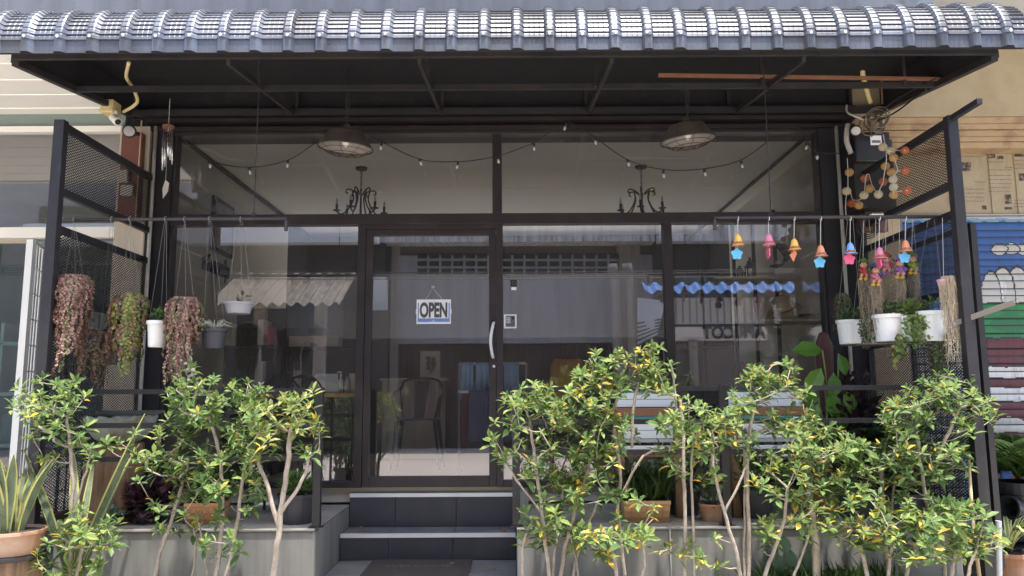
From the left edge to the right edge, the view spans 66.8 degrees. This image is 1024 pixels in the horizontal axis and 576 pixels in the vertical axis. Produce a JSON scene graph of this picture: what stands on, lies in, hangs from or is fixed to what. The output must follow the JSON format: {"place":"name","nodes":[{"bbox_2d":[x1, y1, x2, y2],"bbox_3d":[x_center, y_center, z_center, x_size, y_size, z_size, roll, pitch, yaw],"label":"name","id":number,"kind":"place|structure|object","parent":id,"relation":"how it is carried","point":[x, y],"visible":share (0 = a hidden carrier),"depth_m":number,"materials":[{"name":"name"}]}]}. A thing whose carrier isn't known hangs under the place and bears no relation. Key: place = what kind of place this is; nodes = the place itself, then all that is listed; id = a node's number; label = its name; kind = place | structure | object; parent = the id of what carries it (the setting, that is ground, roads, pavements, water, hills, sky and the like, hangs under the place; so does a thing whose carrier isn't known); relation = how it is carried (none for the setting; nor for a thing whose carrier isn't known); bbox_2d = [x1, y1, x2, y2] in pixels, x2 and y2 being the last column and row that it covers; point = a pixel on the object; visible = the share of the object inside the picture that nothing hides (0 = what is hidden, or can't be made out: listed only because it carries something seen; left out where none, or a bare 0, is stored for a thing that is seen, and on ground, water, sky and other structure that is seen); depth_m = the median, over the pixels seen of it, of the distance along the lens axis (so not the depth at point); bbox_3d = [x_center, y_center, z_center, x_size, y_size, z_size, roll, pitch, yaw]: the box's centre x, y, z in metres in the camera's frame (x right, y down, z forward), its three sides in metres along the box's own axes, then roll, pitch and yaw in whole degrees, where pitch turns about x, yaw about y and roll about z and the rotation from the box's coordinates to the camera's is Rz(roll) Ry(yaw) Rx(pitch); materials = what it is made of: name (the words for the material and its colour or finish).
{"place":"outdoors","nodes":[
{"label":"outdoors","id":0,"kind":"place"},
{"bbox_2d":[325,560,515,575],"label":"entrance floor","id":1,"kind":"structure","parent":0,"point":[358,568],"depth_m":5.61,"materials":[{"name":"grey tile"}]},
{"bbox_2d":[360,559,471,575],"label":"door mat","id":2,"kind":"object","parent":1,"relation":"on","point":[433,567],"depth_m":5.58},
{"bbox_2d":[43,553,976,575],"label":"forecourt","id":3,"kind":"structure","parent":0,"point":[973,570],"depth_m":5.75,"materials":[{"name":"grey concrete"}]},
{"bbox_2d":[0,238,44,483],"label":"folding gate","id":4,"kind":"structure","parent":3,"relation":"on","point":[29,295],"depth_m":5.75,"materials":[{"name":"white metal"}]},
{"bbox_2d":[52,505,349,575],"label":"planter wall","id":5,"kind":"structure","parent":3,"relation":"on","point":[305,550],"depth_m":5.16,"materials":[{"name":"grey concrete"}]},
{"bbox_2d":[79,441,144,525],"bbox_3d":[-2.866,1.390,5.576,0.439,0.546,0.438,0,-8,0],"label":"tree stump","id":6,"kind":"object","parent":5,"relation":"on","point":[103,474],"visible":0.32,"depth_m":5.43,"materials":[{"name":"brown wood"}]},
{"bbox_2d":[82,410,164,442],"bbox_3d":[-2.842,1.006,5.635,0.515,0.227,0.459,0,-8,0],"label":"enamel basin","id":7,"kind":"object","parent":6,"relation":"on","point":[122,416],"visible":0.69,"depth_m":5.51,"materials":[{"name":"metal"}]},
{"bbox_2d":[120,473,180,523],"bbox_3d":[-2.547,1.489,5.484,0.409,0.364,0.404,3,-8,-25],"label":"plant","id":8,"kind":"object","parent":5,"relation":"on","point":[160,489],"visible":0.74,"depth_m":5.41,"materials":[{"name":"purple plant"}]},
{"bbox_2d":[72,388,324,528],"bbox_3d":[-2.139,1.152,5.282,1.730,0.933,0.090,0,-8,0],"label":"railing","id":9,"kind":"object","parent":5,"relation":"on","point":[317,491],"visible":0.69,"depth_m":5.29,"materials":[{"name":"black metal"}]},
{"bbox_2d":[184,463,240,523],"bbox_3d":[-2.125,1.431,5.524,0.492,0.444,0.430,0,-8,0],"label":"trough planter","id":10,"kind":"object","parent":5,"relation":"on","point":[194,508],"visible":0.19,"depth_m":5.37,"materials":[{"name":"brown ceramic"}]},
{"bbox_2d":[246,374,325,517],"bbox_3d":[-1.733,1.173,5.870,0.535,1.042,0.411,0,-8,0],"label":"scroll chair","id":11,"kind":"object","parent":5,"relation":"on","point":[290,379],"visible":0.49,"depth_m":6.09,"materials":[{"name":"metal"}]},
{"bbox_2d":[276,469,312,524],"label":"plant pot","id":12,"kind":"object","parent":5,"relation":"on","point":[298,510],"visible":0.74,"depth_m":5.35,"materials":[{"name":"grey concrete"}]},
{"bbox_2d":[340,492,515,559],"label":"entrance steps","id":13,"kind":"structure","parent":3,"relation":"on","point":[402,526],"depth_m":6.21,"materials":[{"name":"tile"}]},
{"bbox_2d":[516,488,963,575],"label":"planter wall","id":14,"kind":"structure","parent":3,"relation":"on","point":[666,564],"depth_m":5.15,"materials":[{"name":"grey concrete"}]},
{"bbox_2d":[610,455,685,522],"bbox_3d":[0.962,1.407,5.508,0.562,0.454,0.403,0,-8,0],"label":"trough planter","id":15,"kind":"object","parent":14,"relation":"on","point":[656,487],"visible":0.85,"depth_m":5.36,"materials":[{"name":"green plant"}]},
{"bbox_2d":[615,391,682,517],"bbox_3d":[0.990,1.195,5.635,0.480,0.908,0.095,0,-8,0],"label":"slatted chair","id":16,"kind":"object","parent":14,"relation":"on","point":[649,413],"visible":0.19,"depth_m":5.64,"materials":[{"name":"white wood"}]},
{"bbox_2d":[650,443,715,515],"bbox_3d":[1.273,1.406,5.727,0.499,0.512,0.462,0,-8,0],"label":"plant pot","id":17,"kind":"object","parent":14,"relation":"on","point":[696,492],"visible":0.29,"depth_m":5.64,"materials":[{"name":"grey plastic"}]},
{"bbox_2d":[693,471,721,521],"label":"plant pot","id":18,"kind":"object","parent":14,"relation":"on","point":[711,511],"visible":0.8,"depth_m":5.37,"materials":[{"name":"ceramic"}]},
{"bbox_2d":[510,385,939,527],"bbox_3d":[1.449,1.133,5.282,2.933,0.935,0.090,0,-8,0],"label":"railing","id":19,"kind":"object","parent":14,"relation":"on","point":[721,390],"visible":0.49,"depth_m":5.29,"materials":[{"name":"black metal"}]},
{"bbox_2d":[719,443,790,518],"bbox_3d":[1.756,1.372,5.593,0.548,0.540,0.450,0,-8,0],"label":"plant pot","id":20,"kind":"object","parent":14,"relation":"on","point":[756,500],"visible":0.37,"depth_m":5.47,"materials":[{"name":"grey plastic"}]},
{"bbox_2d":[727,390,813,517],"bbox_3d":[1.889,1.190,5.633,0.624,0.908,0.098,0,-8,0],"label":"slatted chair","id":21,"kind":"object","parent":14,"relation":"on","point":[736,510],"visible":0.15,"depth_m":5.63,"materials":[{"name":"white wood"}]},
{"bbox_2d":[792,341,856,513],"bbox_3d":[2.334,1.034,5.827,0.469,1.266,0.257,0,-8,0],"label":"potted plant","id":22,"kind":"object","parent":14,"relation":"on","point":[816,376],"visible":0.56,"depth_m":5.78,"materials":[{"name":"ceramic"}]},
{"bbox_2d":[816,331,839,475],"bbox_3d":[2.520,1.028,6.184,0.150,1.370,0.075,0,-8,0],"label":"wooden carving","id":23,"kind":"object","parent":14,"relation":"on","point":[824,343],"visible":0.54,"depth_m":6.21,"materials":[{"name":"brown wood"}]},
{"bbox_2d":[827,442,885,519],"bbox_3d":[2.438,1.354,5.536,0.418,0.552,0.368,0,-8,0],"label":"plant pot","id":24,"kind":"object","parent":14,"relation":"on","point":[864,510],"visible":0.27,"depth_m":5.44,"materials":[{"name":"green plastic"}]},
{"bbox_2d":[820,369,893,511],"bbox_3d":[2.597,1.141,5.822,0.588,1.083,0.522,0,-8,0],"label":"plant pot","id":25,"kind":"object","parent":14,"relation":"on","point":[862,410],"visible":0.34,"depth_m":5.77,"materials":[{"name":"grey plastic"}]},
{"bbox_2d":[834,424,936,511],"bbox_3d":[2.803,1.333,5.738,0.725,0.643,0.639,0,-8,0],"label":"fern pot","id":26,"kind":"object","parent":14,"relation":"on","point":[873,438],"visible":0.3,"depth_m":5.65,"materials":[{"name":"green plastic"}]},
{"bbox_2d":[855,468,931,519],"bbox_3d":[2.793,1.457,5.505,0.585,0.337,0.480,2,-8,-15],"label":"fern pot","id":27,"kind":"object","parent":14,"relation":"on","point":[918,504],"visible":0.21,"depth_m":5.41,"materials":[{"name":"grey plastic"}]},
{"bbox_2d":[838,394,953,572],"bbox_3d":[2.458,1.301,4.905,0.745,1.256,0.584,0,-8,0],"label":"garden shrub","id":28,"kind":"object","parent":3,"relation":"on","point":[886,462],"visible":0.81,"depth_m":4.90,"materials":[{"name":"green plant"}]},
{"bbox_2d":[904,223,1005,567],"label":"wire gate","id":29,"kind":"structure","parent":3,"relation":"on","point":[984,373],"depth_m":5.28,"materials":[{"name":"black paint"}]},
{"bbox_2d":[923,432,1023,512],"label":"fern pot","id":30,"kind":"object","parent":3,"relation":"on","point":[1010,453],"visible":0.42,"depth_m":5.57,"materials":[{"name":"green plastic"}]},
{"bbox_2d":[969,516,1023,575],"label":"plant pot","id":31,"kind":"object","parent":3,"relation":"on","point":[1014,563],"visible":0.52,"depth_m":5.18,"materials":[{"name":"ceramic"}]},
{"bbox_2d":[258,500,971,551],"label":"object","id":32,"kind":"structure","parent":0,"point":[348,503],"depth_m":9.77,"materials":[{"name":"concrete"}]},
{"bbox_2d":[0,0,153,555],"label":"shop building","id":33,"kind":"structure","parent":32,"relation":"on","point":[32,107],"depth_m":7.03,"materials":[{"name":"beige paint"}]},
{"bbox_2d":[0,323,102,498],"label":"display shelf","id":34,"kind":"object","parent":33,"relation":"on","point":[9,338],"visible":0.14,"depth_m":7.00,"materials":[{"name":"white metal"}]},
{"bbox_2d":[118,120,145,217],"bbox_3d":[-3.197,-0.988,6.506,0.179,0.850,0.095,0,-8,0],"label":"meter board","id":35,"kind":"object","parent":33,"relation":"attached to","point":[132,149],"visible":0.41,"depth_m":6.51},
{"bbox_2d":[137,0,883,505],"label":"shop building","id":36,"kind":"structure","parent":32,"relation":"on","point":[565,244],"depth_m":7.89,"materials":[{"name":"black paint"}]},
{"bbox_2d":[138,126,157,409],"bbox_3d":[-3.032,0.184,6.417,0.030,3.157,0.030,3,-8,-22],"label":"water pipe","id":37,"kind":"object","parent":36,"relation":"attached to","point":[141,376],"visible":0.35,"depth_m":6.48,"materials":[{"name":"plastic"}]},
{"bbox_2d":[209,195,233,258],"bbox_3d":[-2.924,-0.606,7.837,0.033,0.537,0.546,0,-8,0],"label":"picture frame","id":38,"kind":"object","parent":36,"relation":"attached to","point":[222,242],"visible":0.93,"depth_m":7.77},
{"bbox_2d":[220,309,287,474],"bbox_3d":[-2.507,0.984,7.560,0.504,1.605,0.350,0,-8,0],"label":"bookcase","id":39,"kind":"object","parent":36,"relation":"on","point":[245,356],"visible":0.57,"depth_m":7.72,"materials":[{"name":"metal"}]},
{"bbox_2d":[234,393,354,480],"bbox_3d":[-1.855,1.312,6.855,1.044,0.762,0.600,0,-8,0],"label":"desk","id":40,"kind":"object","parent":36,"relation":"on","point":[350,396],"visible":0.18,"depth_m":6.60,"materials":[{"name":"orange wood"}]},
{"bbox_2d":[279,346,355,472],"bbox_3d":[-1.884,1.200,7.727,0.806,1.215,0.300,0,-8,0],"label":"wall shelf","id":41,"kind":"object","parent":36,"relation":"on","point":[288,359],"depth_m":7.66,"materials":[{"name":"metal"}]},
{"bbox_2d":[333,166,387,213],"bbox_3d":[-1.521,-0.924,7.810,0.525,0.592,0.534,0,-8,0],"label":"chandelier","id":42,"kind":"object","parent":36,"relation":"hanging from","point":[360,193],"visible":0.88,"depth_m":7.79,"materials":[{"name":"metal"}]},
{"bbox_2d":[379,378,447,459],"bbox_3d":[-1.155,1.537,9.190,0.752,0.927,0.550,0,-8,0],"label":"counter","id":43,"kind":"object","parent":36,"relation":"on","point":[418,440],"visible":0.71,"depth_m":8.94,"materials":[{"name":"brown paint"}]},
{"bbox_2d":[389,377,443,471],"bbox_3d":[-0.944,1.358,7.828,0.500,0.922,0.527,0,-8,0],"label":"metal armchair","id":44,"kind":"object","parent":36,"relation":"on","point":[421,387],"visible":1,"depth_m":7.98,"materials":[{"name":"black metal"}]},
{"bbox_2d":[361,229,496,486],"bbox_3d":[-0.676,0.554,6.393,1.090,2.122,0.115,0,-8,0],"label":"door","id":45,"kind":"structure","parent":36,"relation":"in","point":[489,480],"depth_m":6.38,"materials":[{"name":"brown metal"}]},
{"bbox_2d":[416,285,451,323],"bbox_3d":[-0.651,0.136,6.470,0.298,0.329,0.031,0,-8,0],"label":"open sign","id":46,"kind":"object","parent":36,"relation":"hanging from","point":[433,311],"visible":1,"depth_m":6.45,"materials":[{"name":"white plastic"}]},
{"bbox_2d":[455,362,527,475],"bbox_3d":[-0.175,1.192,7.122,0.648,1.017,0.500,0,-8,0],"label":"clothes rail","id":47,"kind":"object","parent":36,"relation":"on","point":[459,472],"visible":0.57,"depth_m":7.12,"materials":[{"name":"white metal"}]},
{"bbox_2d":[468,390,511,441],"bbox_3d":[-0.192,1.137,6.902,0.402,0.453,0.058,0,-8,0],"label":"denim jacket","id":48,"kind":"object","parent":47,"relation":"hanging from","point":[478,422],"visible":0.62,"depth_m":6.90,"materials":[{"name":"blue fabric"}]},
{"bbox_2d":[0,2,1023,120],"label":"awning","id":49,"kind":"object","parent":36,"relation":"attached to","point":[83,54],"visible":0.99,"depth_m":5.05,"materials":[{"name":"grey metal"}]},
{"bbox_2d":[63,69,287,230],"bbox_3d":[-2.287,-0.955,5.343,1.526,1.154,0.026,0,-8,0],"label":"hanging rod","id":50,"kind":"object","parent":49,"relation":"hanging from","point":[255,218],"visible":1,"depth_m":5.27,"materials":[{"name":"brown metal"}]},
{"bbox_2d":[51,216,94,374],"bbox_3d":[-2.944,0.044,5.207,0.255,1.080,0.239,5,-9,-36],"label":"trailing plant","id":51,"kind":"object","parent":50,"relation":"hanging from","point":[75,293],"visible":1,"depth_m":5.13,"materials":[{"name":"brown plant"}]},
{"bbox_2d":[99,216,123,364],"bbox_3d":[-2.821,0.045,5.550,0.212,0.988,0.714,5,-9,-32],"label":"hanging pot","id":52,"kind":"object","parent":50,"relation":"hanging from","point":[116,359],"visible":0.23,"depth_m":5.62,"materials":[{"name":"grey plastic"}]},
{"bbox_2d":[71,330,116,397],"bbox_3d":[-2.936,0.536,5.443,0.279,0.477,0.264,7,-10,-43],"label":"trailing plant","id":53,"kind":"object","parent":52,"relation":"hanging from","point":[95,345],"visible":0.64,"depth_m":5.40,"materials":[{"name":"brown plant"}]},
{"bbox_2d":[104,216,150,382],"bbox_3d":[-2.616,0.083,5.301,0.283,1.130,0.250,0,-8,0],"label":"trailing plant","id":54,"kind":"object","parent":50,"relation":"hanging from","point":[127,312],"visible":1,"depth_m":5.21,"materials":[{"name":"green plant"}]},
{"bbox_2d":[146,216,166,347],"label":"hanging pot","id":55,"kind":"object","parent":50,"relation":"hanging from","point":[155,329],"visible":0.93,"depth_m":5.24,"materials":[{"name":"white plastic"}]},
{"bbox_2d":[162,216,206,384],"bbox_3d":[-2.210,0.086,5.255,0.273,1.151,0.242,0,-8,0],"label":"trailing plant","id":56,"kind":"object","parent":50,"relation":"hanging from","point":[182,312],"visible":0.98,"depth_m":5.15,"materials":[{"name":"brown plant"}]},
{"bbox_2d":[172,216,235,398],"bbox_3d":[-2.092,0.140,5.322,0.388,1.237,0.290,0,-8,0],"label":"hanging pot","id":57,"kind":"object","parent":50,"relation":"hanging from","point":[213,337],"visible":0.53,"depth_m":5.26,"materials":[{"name":"grey plastic"}]},
{"bbox_2d":[317,65,373,157],"bbox_3d":[-1.269,-1.364,5.952,0.419,0.724,0.419,0,-8,0],"label":"pendant lamp","id":58,"kind":"object","parent":49,"relation":"hanging from","point":[346,140],"visible":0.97,"depth_m":5.88,"materials":[{"name":"metal"}]},
{"bbox_2d":[660,63,715,150],"bbox_3d":[1.341,-1.403,5.955,0.421,0.692,0.422,0,-8,0],"label":"pendant lamp","id":59,"kind":"object","parent":49,"relation":"hanging from","point":[686,132],"visible":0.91,"depth_m":5.88,"materials":[{"name":"metal"}]},
{"bbox_2d":[658,73,941,80],"bbox_3d":[2.120,-1.555,5.723,2.081,0.062,0.030,0,-8,0],"label":"timber batten","id":60,"kind":"object","parent":49,"relation":"on","point":[758,76],"visible":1,"depth_m":5.71,"materials":[{"name":"brown wood"}]},
{"bbox_2d":[713,66,941,229],"bbox_3d":[2.137,-0.974,5.342,1.552,1.164,0.026,0,-8,0],"label":"hanging rod","id":61,"kind":"object","parent":49,"relation":"hanging from","point":[773,217],"visible":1,"depth_m":5.27,"materials":[{"name":"brown metal"}]},
{"bbox_2d":[832,220,864,344],"bbox_3d":[2.445,-0.023,5.531,0.222,0.816,0.671,-1,-8,9],"label":"white planter","id":62,"kind":"object","parent":61,"relation":"hanging from","point":[846,331],"visible":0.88,"depth_m":5.67,"materials":[{"name":"plastic"}]},
{"bbox_2d":[850,220,886,349],"bbox_3d":[2.555,-0.002,5.494,0.227,0.868,0.608,-2,-8,10],"label":"white planter","id":63,"kind":"object","parent":61,"relation":"hanging from","point":[859,333],"visible":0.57,"depth_m":5.56,"materials":[{"name":"plastic"}]},
{"bbox_2d":[871,219,902,341],"bbox_3d":[2.603,-0.042,5.369,0.227,0.819,0.303,0,-8,0],"label":"white planter","id":64,"kind":"object","parent":61,"relation":"hanging from","point":[888,326],"visible":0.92,"depth_m":5.31,"materials":[{"name":"plastic"}]},
{"bbox_2d":[890,219,932,349],"bbox_3d":[2.747,-0.012,5.357,0.256,0.882,0.288,0,-8,0],"label":"white planter","id":65,"kind":"object","parent":61,"relation":"hanging from","point":[912,329],"visible":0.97,"depth_m":5.26,"materials":[{"name":"plastic"}]},
{"bbox_2d":[911,219,945,341],"bbox_3d":[2.874,-0.042,5.359,0.222,0.822,0.243,4,-9,-31],"label":"white planter","id":66,"kind":"object","parent":61,"relation":"hanging from","point":[935,330],"visible":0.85,"depth_m":5.24,"materials":[{"name":"plastic"}]},
{"bbox_2d":[550,359,583,472],"bbox_3d":[0.529,1.187,7.208,0.329,1.080,0.530,0,-8,0],"label":"mustard chair","id":67,"kind":"object","parent":36,"relation":"on","point":[561,372],"visible":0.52,"depth_m":7.42,"materials":[{"name":"fabric"}]},
{"bbox_2d":[679,210,820,474],"bbox_3d":[2.225,0.490,7.240,1.097,2.451,1.150,0,-8,0],"label":"display rack","id":68,"kind":"object","parent":36,"relation":"on","point":[755,281],"visible":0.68,"depth_m":7.39,"materials":[{"name":"metal"}]},
{"bbox_2d":[766,295,803,318],"bbox_3d":[2.436,0.187,6.933,0.305,0.245,0.305,0,-8,0],"label":"straw hat","id":69,"kind":"object","parent":68,"relation":"on","point":[784,307],"visible":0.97,"depth_m":6.83,"materials":[{"name":"beige wicker"}]},
{"bbox_2d":[834,126,853,390],"bbox_3d":[2.773,0.170,6.414,0.030,3.125,0.030,-3,-8,22],"label":"water pipe","id":70,"kind":"object","parent":36,"relation":"attached to","point":[842,227],"visible":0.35,"depth_m":6.50,"materials":[{"name":"plastic"}]},
{"bbox_2d":[851,0,1023,489],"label":"shop building","id":71,"kind":"structure","parent":32,"relation":"on","point":[993,123],"depth_m":6.70,"materials":[{"name":"brown wood"}]},
{"bbox_2d":[847,132,895,211],"bbox_3d":[3.024,-0.973,6.514,0.347,0.633,0.216,0,-8,0],"label":"electricity box","id":72,"kind":"object","parent":71,"relation":"attached to","point":[867,153],"visible":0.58,"depth_m":6.46,"materials":[{"name":"black paint"}]},
{"bbox_2d":[899,214,1023,537],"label":"roller shutter","id":73,"kind":"object","parent":71,"relation":"attached to","point":[1000,238],"visible":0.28,"depth_m":6.62,"materials":[{"name":"multicoloured metal"}]},
{"bbox_2d":[961,154,986,213],"bbox_3d":[4.039,-0.925,6.800,0.236,0.575,0.004,0,-8,0],"label":"newspaper sheet","id":74,"kind":"object","parent":71,"relation":"attached to","point":[973,183],"visible":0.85,"depth_m":6.80,"materials":[{"name":"beige paper"}]},
{"bbox_2d":[988,154,1011,213],"bbox_3d":[4.284,-0.922,6.800,0.222,0.582,0.004,0,-8,0],"label":"newspaper sheet","id":75,"kind":"object","parent":71,"relation":"attached to","point":[999,179],"visible":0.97,"depth_m":6.80,"materials":[{"name":"beige paper"}]},
{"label":"pavement","id":76,"kind":"structure","parent":0,"visible":0},
{"bbox_2d":[0,557,42,575],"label":"log stand","id":77,"kind":"object","parent":76,"relation":"on","point":[23,568],"visible":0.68,"depth_m":4.48,"materials":[{"name":"brown wood"}]},
{"bbox_2d":[0,548,46,563],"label":"black saucer","id":78,"kind":"object","parent":77,"relation":"on","point":[18,558],"visible":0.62,"depth_m":4.47,"materials":[{"name":"paint"}]},
{"bbox_2d":[0,452,60,557],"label":"potted plant","id":79,"kind":"object","parent":78,"relation":"on","point":[19,536],"visible":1,"depth_m":4.52,"materials":[{"name":"green plant"}]},
{"bbox_2d":[5,370,101,575],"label":"garden shrub","id":80,"kind":"object","parent":76,"relation":"on","point":[52,409],"visible":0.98,"depth_m":4.73,"materials":[{"name":"green plant"}]},
{"bbox_2d":[28,501,129,575],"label":"garden shrub","id":81,"kind":"object","parent":76,"relation":"on","point":[81,533],"visible":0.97,"depth_m":4.58,"materials":[{"name":"green plant"}]},
{"bbox_2d":[23,414,144,575],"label":"snake plant","id":82,"kind":"object","parent":76,"relation":"on","point":[104,506],"visible":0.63,"depth_m":4.89,"materials":[{"name":"green plant"}]},
{"bbox_2d":[27,119,154,524],"bbox_3d":[-3.047,0.545,5.717,0.070,3.210,1.400,0,-8,0],"label":"trellis panel","id":83,"kind":"object","parent":76,"relation":"on","point":[56,230],"visible":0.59,"depth_m":5.45,"materials":[{"name":"black paint"}]},
{"bbox_2d":[95,402,215,575],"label":"garden shrub","id":84,"kind":"object","parent":76,"relation":"on","point":[178,498],"visible":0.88,"depth_m":4.82,"materials":[{"name":"green plant"}]},
{"bbox_2d":[160,359,280,575],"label":"garden shrub","id":85,"kind":"object","parent":76,"relation":"on","point":[218,490],"visible":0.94,"depth_m":4.75,"materials":[{"name":"green plant"}]},
{"bbox_2d":[240,381,331,575],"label":"garden shrub","id":86,"kind":"object","parent":76,"relation":"on","point":[293,425],"visible":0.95,"depth_m":4.62,"materials":[{"name":"green plant"}]},
{"bbox_2d":[479,379,577,575],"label":"garden shrub","id":87,"kind":"object","parent":76,"relation":"on","point":[540,404],"visible":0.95,"depth_m":4.72,"materials":[{"name":"green plant"}]},
{"bbox_2d":[527,383,633,575],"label":"garden shrub","id":88,"kind":"object","parent":76,"relation":"on","point":[576,500],"visible":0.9,"depth_m":4.78,"materials":[{"name":"green plant"}]},
{"bbox_2d":[566,339,680,575],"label":"garden shrub","id":89,"kind":"object","parent":76,"relation":"on","point":[615,393],"visible":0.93,"depth_m":4.89,"materials":[{"name":"green plant"}]},
{"bbox_2d":[571,489,709,575],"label":"garden shrub","id":90,"kind":"object","parent":76,"relation":"on","point":[643,531],"visible":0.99,"depth_m":4.56,"materials":[{"name":"green plant"}]},
{"bbox_2d":[645,359,735,575],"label":"garden shrub","id":91,"kind":"object","parent":76,"relation":"on","point":[682,423],"visible":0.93,"depth_m":4.72,"materials":[{"name":"green plant"}]},
{"bbox_2d":[693,405,762,575],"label":"garden shrub","id":92,"kind":"object","parent":76,"relation":"on","point":[714,470],"visible":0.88,"depth_m":4.66,"materials":[{"name":"green plant"}]},
{"bbox_2d":[725,355,815,575],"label":"garden shrub","id":93,"kind":"object","parent":76,"relation":"on","point":[759,371],"visible":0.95,"depth_m":4.87,"materials":[{"name":"green plant"}]},
{"bbox_2d":[743,427,837,575],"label":"garden shrub","id":94,"kind":"object","parent":76,"relation":"on","point":[769,528],"visible":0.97,"depth_m":4.64,"materials":[{"name":"green plant"}]},
{"bbox_2d":[773,533,811,575],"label":"broad leaf plant","id":95,"kind":"object","parent":76,"relation":"on","point":[789,560],"visible":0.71,"depth_m":4.89,"materials":[{"name":"green plant"}]},
{"bbox_2d":[730,555,903,575],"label":"undergrowth","id":96,"kind":"object","parent":76,"relation":"on","point":[840,571],"visible":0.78,"depth_m":4.88,"materials":[{"name":"green plant"}]},
{"bbox_2d":[775,413,864,575],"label":"garden shrub","id":97,"kind":"object","parent":76,"relation":"on","point":[841,449],"visible":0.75,"depth_m":4.80,"materials":[{"name":"green plant"}]},
{"bbox_2d":[825,487,964,575],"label":"garden shrub","id":98,"kind":"object","parent":76,"relation":"on","point":[911,523],"visible":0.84,"depth_m":4.62,"materials":[{"name":"green plant"}]},
{"bbox_2d":[858,98,996,575],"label":"trellis panel","id":99,"kind":"object","parent":76,"relation":"on","point":[948,126],"visible":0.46,"depth_m":5.29,"materials":[{"name":"black paint"}]},
{"bbox_2d":[842,134,911,219],"bbox_3d":[2.733,-0.852,5.833,0.103,0.540,0.966,0,-8,-1],"label":"ball garland","id":100,"kind":"object","parent":99,"relation":"hanging from","point":[883,181],"visible":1,"depth_m":5.70},
{"bbox_2d":[936,218,961,365],"bbox_3d":[2.890,0.022,5.116,0.154,1.004,0.117,-2,-8,14],"label":"spanish moss","id":101,"kind":"object","parent":99,"relation":"hanging from","point":[945,283],"visible":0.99,"depth_m":5.09,"materials":[{"name":"grey plant"}]},
{"bbox_2d":[880,367,1004,575],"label":"garden shrub","id":102,"kind":"object","parent":76,"relation":"on","point":[956,446],"visible":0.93,"depth_m":4.85,"materials":[{"name":"green plant"}]},
{"bbox_2d":[916,493,1013,575],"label":"garden shrub","id":103,"kind":"object","parent":76,"relation":"on","point":[956,535],"visible":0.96,"depth_m":4.50,"materials":[{"name":"green plant"}]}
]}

